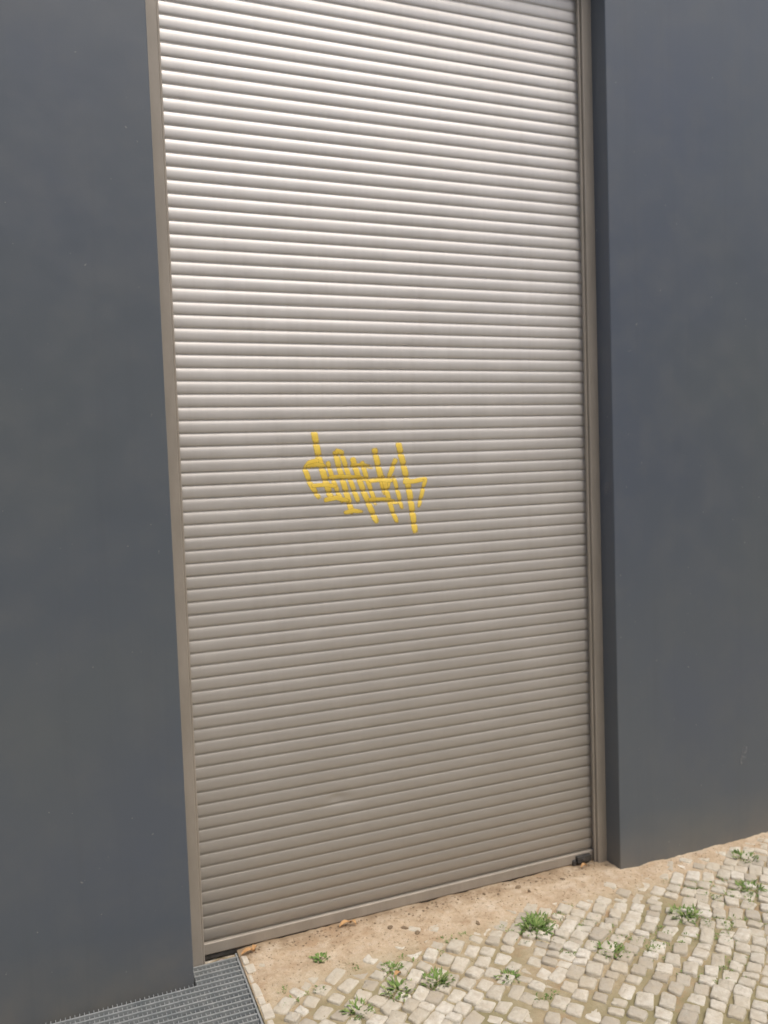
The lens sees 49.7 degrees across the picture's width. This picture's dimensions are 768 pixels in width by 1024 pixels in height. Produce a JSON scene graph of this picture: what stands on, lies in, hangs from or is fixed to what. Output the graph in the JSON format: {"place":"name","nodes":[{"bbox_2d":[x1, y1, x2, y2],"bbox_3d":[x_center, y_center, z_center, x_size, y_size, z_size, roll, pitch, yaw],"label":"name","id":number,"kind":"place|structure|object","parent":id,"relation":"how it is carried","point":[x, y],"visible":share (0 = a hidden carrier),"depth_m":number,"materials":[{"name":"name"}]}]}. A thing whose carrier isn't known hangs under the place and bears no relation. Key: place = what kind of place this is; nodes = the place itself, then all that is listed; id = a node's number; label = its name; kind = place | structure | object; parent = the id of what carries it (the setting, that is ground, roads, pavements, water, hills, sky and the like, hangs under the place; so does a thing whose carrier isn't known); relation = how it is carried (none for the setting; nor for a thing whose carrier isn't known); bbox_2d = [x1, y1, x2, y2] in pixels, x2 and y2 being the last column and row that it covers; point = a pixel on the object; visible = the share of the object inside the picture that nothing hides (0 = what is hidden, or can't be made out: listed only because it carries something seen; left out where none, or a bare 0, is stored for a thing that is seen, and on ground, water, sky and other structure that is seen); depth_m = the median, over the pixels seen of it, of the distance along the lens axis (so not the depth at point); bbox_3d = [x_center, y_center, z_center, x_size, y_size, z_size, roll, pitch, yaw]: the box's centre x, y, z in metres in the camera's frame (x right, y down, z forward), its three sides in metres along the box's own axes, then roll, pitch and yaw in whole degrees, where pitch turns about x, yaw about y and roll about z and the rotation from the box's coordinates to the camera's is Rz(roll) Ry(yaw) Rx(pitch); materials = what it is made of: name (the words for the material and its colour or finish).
{"place":"outdoors","nodes":[
{"label":"outdoors","id":0,"kind":"place"},
{"bbox_2d":[205,849,540,1023],"bbox_3d":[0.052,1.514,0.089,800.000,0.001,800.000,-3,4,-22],"label":"ground","id":1,"kind":"structure","parent":0,"point":[219,958],"depth_m":2.57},
{"bbox_2d":[45,953,263,1023],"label":"drain grate","id":2,"kind":"object","parent":1,"relation":"in","point":[219,992],"visible":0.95,"depth_m":2.33,"materials":[{"name":"metal"}]},
{"bbox_2d":[241,956,274,1023],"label":"mortar edging","id":3,"kind":"object","parent":1,"relation":"on","point":[267,1011],"visible":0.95,"depth_m":2.36,"materials":[{"name":"beige concrete"}]},
{"bbox_2d":[0,0,767,1023],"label":"wall","id":4,"kind":"structure","parent":1,"relation":"on","point":[94,896],"depth_m":2.37,"materials":[{"name":"grey paint"}]},
{"bbox_2d":[145,0,202,966],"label":"guide rail","id":5,"kind":"object","parent":4,"relation":"attached to","point":[164,280],"visible":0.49,"depth_m":2.43,"materials":[{"name":"grey metal"}]},
{"bbox_2d":[156,0,204,964],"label":"guide lip","id":6,"kind":"object","parent":5,"relation":"attached to","point":[178,439],"visible":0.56,"depth_m":2.45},
{"bbox_2d":[158,0,592,940],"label":"slat curtain","id":7,"kind":"object","parent":5,"relation":"attached to","point":[368,766],"visible":0.98,"depth_m":2.70,"materials":[{"name":"metal"}]},
{"bbox_2d":[303,432,426,532],"bbox_3d":[-0.056,-0.092,2.691,0.434,0.352,0.006,-3,4,-22],"label":"graffiti tag","id":8,"kind":"object","parent":7,"relation":"attached to","point":[385,483],"visible":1,"depth_m":2.68,"materials":[{"name":"yellow paint"}]},
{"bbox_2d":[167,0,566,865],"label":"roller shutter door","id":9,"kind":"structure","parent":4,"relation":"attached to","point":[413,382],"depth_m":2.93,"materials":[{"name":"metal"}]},
{"bbox_2d":[574,0,606,862],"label":"guide rail","id":10,"kind":"object","parent":4,"relation":"attached to","point":[592,384],"visible":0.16,"depth_m":2.97,"materials":[{"name":"grey metal"}]},
{"bbox_2d":[576,0,596,861],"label":"guide lip","id":11,"kind":"object","parent":10,"relation":"attached to","point":[586,417],"visible":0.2,"depth_m":2.97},
{"bbox_2d":[259,838,767,1023],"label":"cobblestone pavement","id":12,"kind":"structure","parent":0,"point":[421,1004],"depth_m":2.44,"materials":[{"name":"stone"}]},
{"bbox_2d":[237,832,767,1023],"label":"sand","id":13,"kind":"structure","parent":12,"relation":"on","point":[521,954],"depth_m":2.60,"materials":[{"name":"beige sand"}]},
{"bbox_2d":[205,863,577,959],"bbox_3d":[0.106,1.335,2.824,1.448,0.016,0.012,-3,4,-22],"label":"rubber seal","id":14,"kind":"object","parent":13,"relation":"on","point":[221,953],"visible":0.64,"depth_m":2.60,"materials":[{"name":"rubber"}]},
{"bbox_2d":[204,848,592,954],"bbox_3d":[0.106,1.309,2.821,1.452,0.037,0.021,-3,4,-22],"label":"bottom bar","id":15,"kind":"object","parent":13,"relation":"on","point":[216,945],"visible":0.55,"depth_m":2.77,"materials":[{"name":"grey metal"}]},
{"bbox_2d":[572,853,590,865],"bbox_3d":[0.728,1.278,3.047,0.075,0.032,0.020,-3,4,-22],"label":"bottom lock","id":16,"kind":"object","parent":15,"relation":"attached to","point":[586,857],"visible":1,"depth_m":3.04,"materials":[{"name":"black metal"}]},
{"bbox_2d":[241,863,586,977],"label":"dry leaves","id":17,"kind":"object","parent":13,"relation":"on","point":[396,972],"visible":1,"depth_m":2.56,"materials":[{"name":"brown plant"}]},
{"bbox_2d":[255,863,606,952],"bbox_3d":[0.227,1.328,2.751,1.307,0.013,0.191,-3,4,-22],"label":"debris","id":18,"kind":"object","parent":13,"relation":"on","point":[417,932],"visible":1,"depth_m":2.75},
{"bbox_2d":[247,836,765,1019],"bbox_3d":[0.687,1.317,2.759,2.242,0.023,0.502,-3,4,-22],"label":"gravel grit","id":19,"kind":"object","parent":13,"relation":"on","point":[363,942],"visible":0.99,"depth_m":2.73,"materials":[{"name":"beige gravel"}]},
{"bbox_2d":[278,849,767,1019],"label":"weeds","id":20,"kind":"object","parent":12,"relation":"on","point":[537,922],"visible":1,"depth_m":2.54,"materials":[{"name":"green plant"}]}
]}

